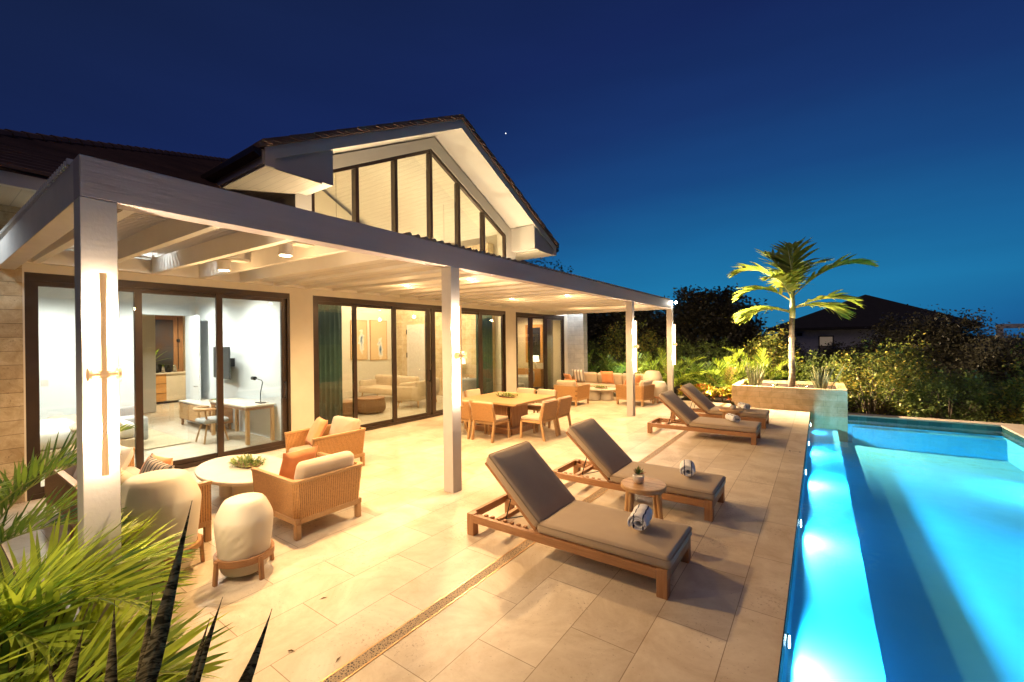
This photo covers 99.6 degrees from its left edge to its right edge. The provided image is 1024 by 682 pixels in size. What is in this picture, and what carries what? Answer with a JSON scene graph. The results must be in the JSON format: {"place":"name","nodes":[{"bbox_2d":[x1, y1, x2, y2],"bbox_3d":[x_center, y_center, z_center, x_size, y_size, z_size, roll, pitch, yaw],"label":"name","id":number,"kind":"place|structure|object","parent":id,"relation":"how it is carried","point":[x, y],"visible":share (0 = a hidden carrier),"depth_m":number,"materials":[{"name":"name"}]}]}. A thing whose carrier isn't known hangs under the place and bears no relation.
{"place":"outdoors","nodes":[
{"label":"outdoors","id":0,"kind":"place"},
{"bbox_2d":[0,392,809,681],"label":"patio","id":1,"kind":"structure","parent":0,"point":[403,548],"depth_m":3.77,"materials":[{"name":"stone"}]},
{"bbox_2d":[0,545,102,681],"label":"planting bed","id":2,"kind":"object","parent":1,"relation":"on","point":[55,666],"depth_m":2.46,"materials":[{"name":"soil"}]},
{"bbox_2d":[0,424,137,544],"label":"areca palm","id":3,"kind":"object","parent":2,"relation":"on","point":[31,473],"visible":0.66,"depth_m":3.51,"materials":[{"name":"green plant"}]},
{"bbox_2d":[0,508,202,679],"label":"areca palm","id":4,"kind":"object","parent":2,"relation":"on","point":[67,573],"visible":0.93,"depth_m":2.64,"materials":[{"name":"green plant"}]},
{"bbox_2d":[0,578,234,681],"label":"areca palm","id":5,"kind":"object","parent":2,"relation":"on","point":[177,665],"visible":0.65,"depth_m":2.40,"materials":[{"name":"green plant"}]},
{"bbox_2d":[48,501,271,681],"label":"snake plant","id":6,"kind":"object","parent":2,"relation":"on","point":[152,652],"visible":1,"depth_m":1.74,"materials":[{"name":"green plant"}]},
{"bbox_2d":[44,445,211,541],"bbox_3d":[-4.565,1.736,5.046,2.720,0.826,0.890,-1,0,35],"label":"wicker sofa","id":7,"kind":"object","parent":1,"relation":"on","point":[62,478],"visible":0.21,"depth_m":4.69,"materials":[{"name":"wicker"}]},
{"bbox_2d":[120,445,133,469],"bbox_3d":[-4.871,1.522,5.292,0.520,0.500,0.179,-1,-24,31],"label":"pillow","id":8,"kind":"object","parent":7,"relation":"on","point":[126,455],"visible":0.3,"depth_m":5.22,"materials":[{"name":"white fabric"}]},
{"bbox_2d":[140,456,174,473],"bbox_3d":[-3.690,1.439,4.452,0.720,0.420,0.129,-1,-20,35],"label":"pillow","id":9,"kind":"object","parent":7,"relation":"on","point":[152,463],"visible":0.25,"depth_m":4.47,"materials":[{"name":"fabric"}]},
{"bbox_2d":[121,469,204,586],"bbox_3d":[-3.210,1.664,3.917,0.648,0.941,0.648,-1,0,-5],"label":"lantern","id":10,"kind":"object","parent":1,"relation":"on","point":[171,494],"visible":0.6,"depth_m":3.76,"materials":[{"name":"beige fabric"}]},
{"bbox_2d":[195,454,281,497],"bbox_3d":[-3.711,1.938,5.969,1.720,0.400,1.040,-1,0,41],"label":"coffee table","id":11,"kind":"object","parent":1,"relation":"on","point":[231,481],"visible":0.63,"depth_m":5.78,"materials":[{"name":"stone"}]},
{"bbox_2d":[228,453,265,467],"bbox_3d":[-3.712,1.671,6.068,0.525,0.131,0.696,-1,0,-25],"label":"succulent centrepiece","id":12,"kind":"object","parent":11,"relation":"on","point":[247,461],"visible":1,"depth_m":6.03,"materials":[{"name":"green plant"}]},
{"bbox_2d":[212,492,274,586],"bbox_3d":[-2.457,1.775,3.972,0.479,0.701,0.479,-1,0,-17],"label":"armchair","id":13,"kind":"object","parent":1,"relation":"on","point":[242,526],"visible":1,"depth_m":3.81,"materials":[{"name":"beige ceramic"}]},
{"bbox_2d":[0,114,587,505],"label":"villa","id":14,"kind":"object","parent":1,"relation":"on","point":[446,179],"visible":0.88,"depth_m":10.02,"materials":[{"name":"beige paint"}]},
{"bbox_2d":[40,414,134,459],"bbox_3d":[-8.783,1.570,8.159,2.260,1.150,2.100,-1,0,35],"label":"bed","id":15,"kind":"object","parent":14,"relation":"in","point":[51,426],"visible":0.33,"depth_m":7.84,"materials":[{"name":"beige fabric"}]},
{"bbox_2d":[24,272,290,500],"bbox_3d":[-5.585,0.608,7.349,0.190,3.120,3.600,-1,0,35],"label":"sliding door","id":16,"kind":"structure","parent":14,"relation":"in","point":[32,280],"depth_m":6.90,"materials":[{"name":"brown metal"}]},
{"bbox_2d":[134,428,189,451],"bbox_3d":[-8.874,2.190,9.058,3.000,0.012,2.650,-1,0,35],"label":"rug","id":17,"kind":"object","parent":14,"relation":"on","point":[157,439],"visible":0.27,"depth_m":9.41,"materials":[{"name":"fabric"}]},
{"bbox_2d":[120,406,147,439],"bbox_3d":[-7.983,1.733,9.028,0.555,0.685,0.500,-1,0,35],"label":"accent chair","id":18,"kind":"object","parent":17,"relation":"on","point":[126,413],"visible":0.31,"depth_m":9.04,"materials":[{"name":"grey fabric"}]},
{"bbox_2d":[156,371,185,401],"bbox_3d":[-12.516,1.642,15.629,0.460,1.020,1.350,-1,0,35],"label":"kitchen cabinet","id":19,"kind":"object","parent":14,"relation":"attached to","point":[170,386],"visible":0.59,"depth_m":15.59,"materials":[{"name":"brown wood"}]},
{"bbox_2d":[155,315,183,372],"bbox_3d":[-12.617,0.082,15.606,0.250,2.100,1.220,-1,0,35],"label":"display cabinet","id":20,"kind":"object","parent":19,"relation":"on","point":[169,336],"visible":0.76,"depth_m":15.76,"materials":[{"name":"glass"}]},
{"bbox_2d":[185,315,200,424],"bbox_3d":[-8.518,0.754,11.496,0.920,2.850,0.100,-1,0,35],"label":"interior door","id":21,"kind":"structure","parent":14,"relation":"attached to","point":[193,357],"depth_m":11.46,"materials":[{"name":"white paint"}]},
{"bbox_2d":[178,398,232,431],"bbox_3d":[-7.808,1.866,10.993,2.000,0.630,0.505,-1,0,35],"label":"cane credenza","id":22,"kind":"object","parent":14,"relation":"on","point":[186,411],"visible":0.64,"depth_m":10.84,"materials":[{"name":"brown wood"}]},
{"bbox_2d":[193,405,228,443],"bbox_3d":[-6.533,1.789,9.341,0.644,0.767,0.590,-1,0,35],"label":"desk chair","id":23,"kind":"object","parent":14,"relation":"on","point":[206,420],"visible":0.87,"depth_m":9.17,"materials":[{"name":"brown fabric"}]},
{"bbox_2d":[213,347,234,379],"bbox_3d":[-6.922,0.521,10.515,1.240,0.760,0.274,-1,0,41],"label":"television","id":24,"kind":"object","parent":14,"relation":"attached to","point":[228,362],"visible":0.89,"depth_m":10.22,"materials":[{"name":"black metal"}]},
{"bbox_2d":[209,398,274,444],"bbox_3d":[-6.052,1.762,9.668,1.840,0.800,0.600,-1,0,35],"label":"writing desk","id":25,"kind":"object","parent":14,"relation":"on","point":[247,406],"visible":0.98,"depth_m":9.36,"materials":[{"name":"white wood"}]},
{"bbox_2d":[318,304,342,423],"bbox_3d":[-4.258,0.640,9.882,0.083,2.960,0.845,-1,0,35],"label":"curtain","id":26,"kind":"object","parent":14,"relation":"hanging from","point":[330,360],"visible":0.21,"depth_m":9.94,"materials":[{"name":"teal fabric"}]},
{"bbox_2d":[343,400,352,416],"bbox_3d":[-4.848,1.944,12.482,0.680,0.400,0.680,-1,0,35],"label":"woven drum table","id":27,"kind":"object","parent":14,"relation":"on","point":[347,407],"visible":0.32,"depth_m":12.25,"materials":[{"name":"wicker"}]},
{"bbox_2d":[350,320,367,359],"bbox_3d":[-5.952,-0.037,16.818,0.040,1.540,0.740,-1,0,35],"label":"framed picture","id":28,"kind":"object","parent":14,"relation":"attached to","point":[362,350],"visible":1,"depth_m":16.90,"materials":[{"name":"paper"}]},
{"bbox_2d":[358,396,385,413],"bbox_3d":[-4.250,1.917,12.977,0.900,0.440,0.900,-1,0,35],"label":"woven drum table","id":29,"kind":"object","parent":14,"relation":"on","point":[371,404],"visible":0.9,"depth_m":12.62,"materials":[{"name":"wicker"}]},
{"bbox_2d":[370,320,386,359],"bbox_3d":[-5.419,-0.034,17.568,0.040,1.600,0.820,-1,0,35],"label":"framed picture","id":30,"kind":"object","parent":14,"relation":"attached to","point":[378,339],"visible":1,"depth_m":17.55,"materials":[{"name":"paper"}]},
{"bbox_2d":[359,374,418,402],"bbox_3d":[-4.525,1.714,15.873,2.440,0.854,0.915,-1,0,35],"label":"living room sofa","id":31,"kind":"object","parent":14,"relation":"on","point":[381,384],"visible":0.62,"depth_m":15.91,"materials":[{"name":"beige fabric"}]},
{"bbox_2d":[312,149,505,256],"bbox_3d":[-2.305,-3.803,12.092,0.160,3.125,7.010,-1,0,35],"label":"gable window","id":32,"kind":"structure","parent":14,"relation":"in","point":[430,154],"depth_m":12.03,"materials":[{"name":"brown metal"}]},
{"bbox_2d":[313,295,505,430],"bbox_3d":[-2.251,0.564,12.040,0.190,3.120,6.930,-1,0,35],"label":"sliding door","id":33,"kind":"structure","parent":14,"relation":"in","point":[430,364],"depth_m":11.01,"materials":[{"name":"brown metal"}]},
{"bbox_2d":[406,324,424,380],"bbox_3d":[-3.929,0.728,17.611,1.065,2.800,0.045,-1,0,35],"label":"hinged door","id":34,"kind":"structure","parent":14,"relation":"in","point":[415,353],"depth_m":17.58,"materials":[{"name":"beige wood"}]},
{"bbox_2d":[397,378,438,407],"bbox_3d":[-3.126,1.699,14.385,0.915,0.854,1.540,-1,0,15],"label":"living room sofa","id":35,"kind":"object","parent":14,"relation":"on","point":[417,392],"visible":0.77,"depth_m":13.67,"materials":[{"name":"beige fabric"}]},
{"bbox_2d":[462,378,475,396],"bbox_3d":[-1.559,1.680,14.864,0.940,0.854,0.915,-1,0,-25],"label":"living room sofa","id":36,"kind":"object","parent":14,"relation":"on","point":[468,383],"visible":0.17,"depth_m":14.43,"materials":[{"name":"grey fabric"}]},
{"bbox_2d":[476,315,492,393],"bbox_3d":[-0.927,0.596,14.654,0.083,2.960,0.905,-1,0,35],"label":"curtain","id":37,"kind":"object","parent":14,"relation":"hanging from","point":[487,341],"visible":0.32,"depth_m":14.71,"materials":[{"name":"teal fabric"}]},
{"bbox_2d":[518,368,543,386],"bbox_3d":[0.821,1.595,19.080,1.400,0.750,0.570,-1,0,35],"label":"dresser","id":38,"kind":"object","parent":14,"relation":"on","point":[538,381],"visible":0.31,"depth_m":18.59,"materials":[{"name":"brown wood"}]},
{"bbox_2d":[525,324,542,362],"bbox_3d":[0.986,0.118,19.335,0.900,1.700,0.031,-1,0,35],"label":"wall mirror","id":39,"kind":"object","parent":14,"relation":"attached to","point":[537,339],"depth_m":19.21,"materials":[{"name":"brown wood"}]},
{"bbox_2d":[516,312,564,393],"bbox_3d":[1.121,0.519,16.827,0.140,3.120,3.580,-1,0,35],"label":"sliding door","id":40,"kind":"structure","parent":14,"relation":"in","point":[530,316],"depth_m":16.88,"materials":[{"name":"brown metal"}]},
{"bbox_2d":[547,319,553,388],"bbox_3d":[1.532,0.563,18.028,0.083,2.960,0.755,-1,0,35],"label":"curtain","id":41,"kind":"object","parent":14,"relation":"hanging from","point":[550,349],"visible":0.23,"depth_m":18.07,"materials":[{"name":"fabric"}]},
{"bbox_2d":[251,451,362,540],"bbox_3d":[-2.421,1.721,5.160,0.974,0.804,0.879,-1,0,35],"label":"wicker armchair","id":42,"kind":"object","parent":1,"relation":"on","point":[323,484],"visible":0.85,"depth_m":4.82,"materials":[{"name":"wicker"}]},
{"bbox_2d":[279,445,317,479],"bbox_3d":[-2.626,1.526,5.292,0.149,0.460,0.460,25,13,29],"label":"pillow","id":43,"kind":"object","parent":42,"relation":"on","point":[290,461],"visible":0.56,"depth_m":5.16,"materials":[{"name":"orange fabric"}]},
{"bbox_2d":[284,416,365,465],"bbox_3d":[-3.092,1.727,7.223,0.879,0.804,0.974,-1,0,35],"label":"wicker armchair","id":44,"kind":"object","parent":1,"relation":"on","point":[341,433],"visible":0.69,"depth_m":7.17,"materials":[{"name":"beige fabric"}]},
{"bbox_2d":[305,416,327,444],"bbox_3d":[-3.260,1.511,7.214,0.149,0.480,0.480,34,-21,-34],"label":"pillow","id":45,"kind":"object","parent":44,"relation":"on","point":[318,427],"visible":0.8,"depth_m":7.10,"materials":[{"name":"orange fabric"}]},
{"bbox_2d":[0,154,673,646],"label":"pergola","id":46,"kind":"object","parent":1,"relation":"on","point":[98,216],"visible":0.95,"depth_m":4.81,"materials":[{"name":"paint"}]},
{"bbox_2d":[86,273,121,475],"bbox_3d":[-2.844,0.231,3.010,0.130,1.400,0.168,-1,0,35],"label":"wall sconce","id":47,"kind":"object","parent":46,"relation":"attached to","point":[103,373],"depth_m":2.99,"materials":[{"name":"gold metal"}]},
{"bbox_2d":[217,257,250,270],"bbox_3d":[-4.061,-1.089,6.127,0.180,0.189,0.640,-1,0,35],"label":"ceiling light","id":48,"kind":"object","parent":46,"relation":"attached to","point":[223,264],"visible":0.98,"depth_m":6.09,"materials":[{"name":"paint"}]},
{"bbox_2d":[278,241,314,256],"bbox_3d":[-2.675,-1.104,5.143,0.180,0.189,0.640,-1,0,35],"label":"ceiling light","id":49,"kind":"object","parent":46,"relation":"attached to","point":[285,249],"visible":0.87,"depth_m":5.10,"materials":[{"name":"paint"}]},
{"bbox_2d":[454,305,466,405],"bbox_3d":[-0.726,0.202,5.990,0.130,1.400,0.168,-1,0,35],"label":"wall sconce","id":50,"kind":"object","parent":46,"relation":"attached to","point":[460,355],"depth_m":5.97,"materials":[{"name":"gold metal"}]},
{"bbox_2d":[461,400,486,438],"bbox_3d":[-0.994,1.690,9.657,0.580,0.832,0.640,-1,0,35],"label":"dining chair","id":51,"kind":"object","parent":1,"relation":"on","point":[466,414],"visible":0.49,"depth_m":9.32,"materials":[{"name":"brown wood"}]},
{"bbox_2d":[470,401,509,442],"bbox_3d":[-0.464,1.684,9.280,0.580,0.832,0.640,-1,0,35],"label":"dining chair","id":52,"kind":"object","parent":1,"relation":"on","point":[483,412],"visible":1,"depth_m":9.08,"materials":[{"name":"beige fabric"}]},
{"bbox_2d":[462,391,555,434],"bbox_3d":[-0.125,1.716,10.325,1.720,0.750,1.720,-1,0,35],"label":"dining table","id":53,"kind":"object","parent":1,"relation":"on","point":[515,409],"visible":0.63,"depth_m":9.96,"materials":[{"name":"brown wood"}]},
{"bbox_2d":[320,403,726,681],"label":"drainage channel","id":54,"kind":"object","parent":1,"relation":"on","point":[343,673],"visible":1,"depth_m":3.38,"materials":[{"name":"gold metal"}]},
{"bbox_2d":[520,399,558,440],"bbox_3d":[0.587,1.671,9.365,0.640,0.832,0.580,-1,0,35],"label":"dining chair","id":55,"kind":"object","parent":1,"relation":"on","point":[547,413],"visible":1,"depth_m":9.21,"materials":[{"name":"beige fabric"}]},
{"bbox_2d":[528,389,556,425],"bbox_3d":[0.750,1.668,10.988,0.580,0.832,0.640,-1,0,35],"label":"dining chair","id":56,"kind":"object","parent":1,"relation":"on","point":[536,406],"visible":0.35,"depth_m":11.05,"materials":[{"name":"beige fabric"}]},
{"bbox_2d":[536,395,571,435],"bbox_3d":[0.969,1.666,9.903,0.640,0.832,0.580,-1,0,35],"label":"dining chair","id":57,"kind":"object","parent":1,"relation":"on","point":[563,406],"visible":0.61,"depth_m":9.73,"materials":[{"name":"beige fabric"}]},
{"bbox_2d":[553,380,589,406],"bbox_3d":[1.952,1.660,14.146,0.879,0.804,0.974,-1,0,35],"label":"wicker armchair","id":58,"kind":"object","parent":1,"relation":"on","point":[562,388],"visible":0.74,"depth_m":13.79,"materials":[{"name":"beige fabric"}]},
{"bbox_2d":[467,441,691,599],"bbox_3d":[0.610,1.635,4.391,2.156,0.907,0.780,-1,0,35],"label":"sun lounger","id":59,"kind":"object","parent":1,"relation":"on","point":[539,496],"visible":1,"depth_m":4.20,"materials":[{"name":"fabric"}]},
{"bbox_2d":[627,504,652,530],"bbox_3d":[1.194,1.632,4.012,0.185,0.144,0.309,-1,0,27],"label":"rolled towel","id":60,"kind":"object","parent":59,"relation":"on","point":[640,518],"visible":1,"depth_m":3.92,"materials":[{"name":"fabric"}]},
{"bbox_2d":[589,387,615,400],"bbox_3d":[3.110,1.847,15.082,1.240,0.400,0.840,-1,0,25],"label":"coffee table","id":61,"kind":"object","parent":1,"relation":"on","point":[600,394],"visible":0.76,"depth_m":14.93,"materials":[{"name":"stone"}]},
{"bbox_2d":[571,372,643,391],"bbox_3d":[3.618,1.627,16.369,3.120,0.826,0.890,-1,0,35],"label":"wicker sofa","id":62,"kind":"object","parent":1,"relation":"on","point":[592,379],"visible":0.2,"depth_m":16.61,"materials":[{"name":"fabric"}]},
{"bbox_2d":[615,379,654,406],"bbox_3d":[3.997,1.636,13.981,0.974,0.804,0.879,-1,0,43],"label":"wicker armchair","id":63,"kind":"object","parent":1,"relation":"on","point":[644,390],"visible":0.78,"depth_m":13.70,"materials":[{"name":"wicker"}]},
{"bbox_2d":[553,418,725,521],"bbox_3d":[1.653,1.621,5.859,2.156,0.907,0.780,-1,0,35],"label":"sun lounger","id":64,"kind":"object","parent":1,"relation":"on","point":[607,456],"visible":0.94,"depth_m":5.75,"materials":[{"name":"beige fabric"}]},
{"bbox_2d":[680,459,694,476],"bbox_3d":[2.238,1.618,5.515,0.185,0.144,0.310,-1,0,21],"label":"rolled towel","id":65,"kind":"object","parent":64,"relation":"on","point":[687,467],"visible":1,"depth_m":5.40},
{"bbox_2d":[621,477,666,518],"bbox_3d":[1.480,1.841,4.867,0.496,0.478,0.496,-1,0,35],"label":"side table","id":66,"kind":"object","parent":1,"relation":"on","point":[656,488],"visible":0.77,"depth_m":4.82,"materials":[{"name":"brown wood"}]},
{"bbox_2d":[632,466,645,483],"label":"potted plant","id":67,"kind":"object","parent":66,"relation":"on","point":[638,476],"visible":1,"depth_m":4.86,"materials":[{"name":"green plant"}]},
{"bbox_2d":[643,370,662,380],"bbox_3d":[4.916,1.526,15.108,0.658,1.000,0.658,-1,0,-5],"label":"lidded pot","id":68,"kind":"object","parent":1,"relation":"on","point":[653,375],"visible":0.48,"depth_m":14.87,"materials":[{"name":"beige ceramic"}]},
{"bbox_2d":[650,381,667,402],"bbox_3d":[4.887,1.677,14.357,0.533,0.701,0.533,-1,0,-17],"label":"lidded pot","id":69,"kind":"object","parent":1,"relation":"on","point":[660,387],"visible":0.65,"depth_m":14.15,"materials":[{"name":"beige ceramic"}]},
{"bbox_2d":[647,390,761,444],"bbox_3d":[4.124,1.588,9.353,2.156,0.907,0.780,-1,0,35],"label":"sun lounger","id":70,"kind":"object","parent":1,"relation":"on","point":[683,412],"visible":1,"depth_m":9.18,"materials":[{"name":"beige fabric"}]},
{"bbox_2d":[671,383,769,428],"bbox_3d":[5.201,1.574,10.869,2.156,0.907,0.780,-1,0,35],"label":"sun lounger","id":71,"kind":"object","parent":1,"relation":"on","point":[701,401],"visible":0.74,"depth_m":10.72,"materials":[{"name":"beige fabric"}]},
{"bbox_2d":[0,0,1023,335],"label":"sky","id":72,"kind":"structure","parent":0,"point":[660,144],"materials":[{"name":"blue"}]},
{"bbox_2d":[539,378,1021,422],"bbox_3d":[3.030,2.700,23.207,38.000,1.280,10.700,-1,0,35],"label":"garden bed","id":73,"kind":"object","parent":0,"point":[717,399],"visible":0.06,"depth_m":14.86,"materials":[{"name":"soil"}]},
{"bbox_2d":[587,338,607,373],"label":"garden shrub","id":74,"kind":"object","parent":73,"relation":"on","point":[592,347],"visible":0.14,"depth_m":22.15,"materials":[{"name":"green plant"}]},
{"bbox_2d":[588,353,636,373],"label":"areca palm","id":75,"kind":"object","parent":73,"relation":"on","point":[609,366],"visible":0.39,"depth_m":18.26,"materials":[{"name":"green plant"}]},
{"bbox_2d":[591,316,662,373],"bbox_3d":[5.829,0.764,21.673,3.609,4.226,2.988,-1,0,7],"label":"garden shrub","id":76,"kind":"object","parent":73,"relation":"on","point":[620,338],"visible":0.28,"depth_m":21.43,"materials":[{"name":"green plant"}]},
{"bbox_2d":[612,351,676,373],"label":"areca palm","id":77,"kind":"object","parent":73,"relation":"on","point":[648,358],"visible":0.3,"depth_m":17.62,"materials":[{"name":"green plant"}]},
{"bbox_2d":[635,347,707,387],"bbox_3d":[6.087,1.114,16.593,2.973,1.810,2.609,-1,0,35],"label":"areca palm","id":78,"kind":"object","parent":73,"relation":"on","point":[677,380],"visible":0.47,"depth_m":16.40,"materials":[{"name":"green plant"}]},
{"bbox_2d":[646,335,700,385],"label":"garden shrub","id":79,"kind":"object","parent":73,"relation":"on","point":[687,346],"visible":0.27,"depth_m":19.71,"materials":[{"name":"green plant"}]},
{"bbox_2d":[665,356,737,390],"bbox_3d":[7.004,1.274,16.119,2.433,1.470,2.644,-1,0,-34],"label":"areca palm","id":80,"kind":"object","parent":73,"relation":"on","point":[693,382],"visible":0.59,"depth_m":15.89,"materials":[{"name":"green plant"}]},
{"bbox_2d":[682,338,748,386],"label":"garden shrub","id":81,"kind":"object","parent":73,"relation":"on","point":[709,349],"visible":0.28,"depth_m":18.59,"materials":[{"name":"green plant"}]},
{"bbox_2d":[685,348,756,389],"bbox_3d":[7.542,1.123,15.641,2.476,1.758,2.702,-1,0,35],"label":"areca palm","id":82,"kind":"object","parent":73,"relation":"on","point":[726,377],"visible":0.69,"depth_m":15.46,"materials":[{"name":"green plant"}]},
{"bbox_2d":[719,347,806,380],"bbox_3d":[9.105,1.085,16.071,2.953,1.798,2.952,-1,0,-27],"label":"areca palm","id":83,"kind":"object","parent":73,"relation":"on","point":[776,375],"visible":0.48,"depth_m":15.90,"materials":[{"name":"green plant"}]},
{"bbox_2d":[735,320,804,381],"bbox_3d":[10.357,1.024,17.543,2.630,3.719,3.176,-1,0,11],"label":"garden shrub","id":84,"kind":"object","parent":73,"relation":"on","point":[765,344],"visible":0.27,"depth_m":17.27,"materials":[{"name":"green plant"}]},
{"bbox_2d":[787,350,866,408],"bbox_3d":[11.270,1.746,15.623,3.199,2.933,2.705,-1,0,-22],"label":"garden shrub","id":85,"kind":"object","parent":73,"relation":"on","point":[812,365],"visible":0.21,"depth_m":15.57,"materials":[{"name":"green plant"}]},
{"bbox_2d":[826,337,937,416],"bbox_3d":[11.338,1.556,13.587,2.887,3.381,2.390,-1,0,35],"label":"garden shrub","id":86,"kind":"object","parent":73,"relation":"on","point":[873,401],"visible":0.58,"depth_m":13.29,"materials":[{"name":"green plant"}]},
{"bbox_2d":[849,330,955,412],"bbox_3d":[13.134,1.494,14.707,2.630,3.719,3.176,-1,0,-1],"label":"garden shrub","id":87,"kind":"object","parent":73,"relation":"on","point":[908,350],"visible":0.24,"depth_m":14.37,"materials":[{"name":"green plant"}]},
{"bbox_2d":[885,366,1017,423],"bbox_3d":[12.436,1.993,12.294,2.782,2.550,2.352,-1,0,35],"label":"garden shrub","id":88,"kind":"object","parent":73,"relation":"on","point":[950,401],"visible":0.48,"depth_m":12.18,"materials":[{"name":"green plant"}]},
{"bbox_2d":[926,368,1023,419],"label":"garden shrub","id":89,"kind":"object","parent":73,"relation":"on","point":[984,374],"visible":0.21,"depth_m":12.93,"materials":[{"name":"green plant"}]},
{"bbox_2d":[932,325,1023,409],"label":"shrub","id":90,"kind":"object","parent":73,"relation":"on","point":[992,354],"visible":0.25,"depth_m":14.98,"materials":[{"name":"green plant"}]},
{"bbox_2d":[978,359,1023,424],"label":"garden shrub","id":91,"kind":"object","parent":73,"relation":"on","point":[1018,417],"visible":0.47,"depth_m":11.44,"materials":[{"name":"green plant"}]},
{"bbox_2d":[988,330,1023,409],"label":"garden shrub","id":92,"kind":"object","parent":73,"relation":"on","point":[1020,360],"visible":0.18,"depth_m":13.13,"materials":[{"name":"green plant"}]},
{"bbox_2d":[766,294,980,368],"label":"neighbouring house","id":93,"kind":"structure","parent":0,"point":[815,330],"depth_m":35.95,"materials":[{"name":"black"}]},
{"bbox_2d":[819,336,833,359],"bbox_3d":[26.432,0.749,36.369,1.030,2.400,0.100,-1,0,35],"label":"window","id":94,"kind":"structure","parent":93,"relation":"in","point":[822,339],"depth_m":36.40,"materials":[{"name":"glass"}]},
{"bbox_2d":[781,424,1023,681],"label":"pool basin","id":95,"kind":"object","parent":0,"point":[909,561],"visible":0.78,"depth_m":5.33,"materials":[{"name":"tile"}]},
{"bbox_2d":[777,416,1023,681],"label":"pool tile band","id":96,"kind":"object","parent":95,"relation":"attached to","point":[955,427],"visible":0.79,"depth_m":10.29,"materials":[{"name":"tile"}]},
{"bbox_2d":[848,412,1023,437],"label":"pool coping","id":97,"kind":"object","parent":96,"relation":"on","point":[1017,429],"visible":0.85,"depth_m":10.54,"materials":[{"name":"stone"}]},
{"label":"ground","id":98,"kind":"structure","parent":0,"visible":0},
{"bbox_2d":[587,310,678,369],"bbox_3d":[7.313,0.447,26.753,8.036,6.758,5.760,-1,0,-22],"label":"dark tree","id":99,"kind":"object","parent":98,"relation":"on","point":[602,323],"visible":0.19,"depth_m":25.16,"materials":[{"name":"green plant"}]},
{"bbox_2d":[648,283,778,374],"bbox_3d":[11.375,0.195,25.217,7.305,7.267,5.760,-1,0,35],"label":"dark tree","id":100,"kind":"object","parent":98,"relation":"on","point":[702,307],"visible":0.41,"depth_m":23.74,"materials":[{"name":"green plant"}]},
{"bbox_2d":[751,326,812,379],"bbox_3d":[14.899,1.313,25.063,4.749,4.415,5.035,-1,0,-12],"label":"shrub","id":101,"kind":"object","parent":98,"relation":"on","point":[786,340],"visible":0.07,"depth_m":23.79,"materials":[{"name":"green plant"}]},
{"bbox_2d":[732,379,847,441],"bbox_3d":[8.642,2.312,13.510,2.830,1.943,2.400,-1,0,35],"label":"raised planter","id":102,"kind":"object","parent":98,"relation":"on","point":[831,405],"visible":0.59,"depth_m":12.33,"materials":[{"name":"stone"}]},
{"bbox_2d":[743,360,766,385],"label":"snake plant","id":103,"kind":"object","parent":102,"relation":"on","point":[754,379],"visible":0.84,"depth_m":13.46,"materials":[{"name":"green plant"}]},
{"bbox_2d":[727,237,878,386],"bbox_3d":[8.857,-0.898,13.421,3.888,4.682,2.740,-1,0,35],"label":"palm tree","id":104,"kind":"object","parent":102,"relation":"on","point":[788,275],"visible":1,"depth_m":13.26,"materials":[{"name":"green plant"}]},
{"bbox_2d":[809,362,845,388],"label":"snake plant","id":105,"kind":"object","parent":102,"relation":"on","point":[820,382],"visible":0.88,"depth_m":12.43,"materials":[{"name":"green plant"}]},
{"bbox_2d":[803,336,909,386],"bbox_3d":[18.007,1.583,22.802,4.720,3.661,4.749,-1,0,-20],"label":"dark tree","id":106,"kind":"object","parent":98,"relation":"on","point":[830,351],"visible":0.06,"depth_m":22.54,"materials":[{"name":"green plant"}]},
{"bbox_2d":[850,304,1014,391],"bbox_3d":[19.659,0.870,20.336,6.294,5.384,4.749,-1,0,35],"label":"shrub","id":107,"kind":"object","parent":98,"relation":"on","point":[932,336],"visible":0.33,"depth_m":19.56,"materials":[{"name":"green plant"}]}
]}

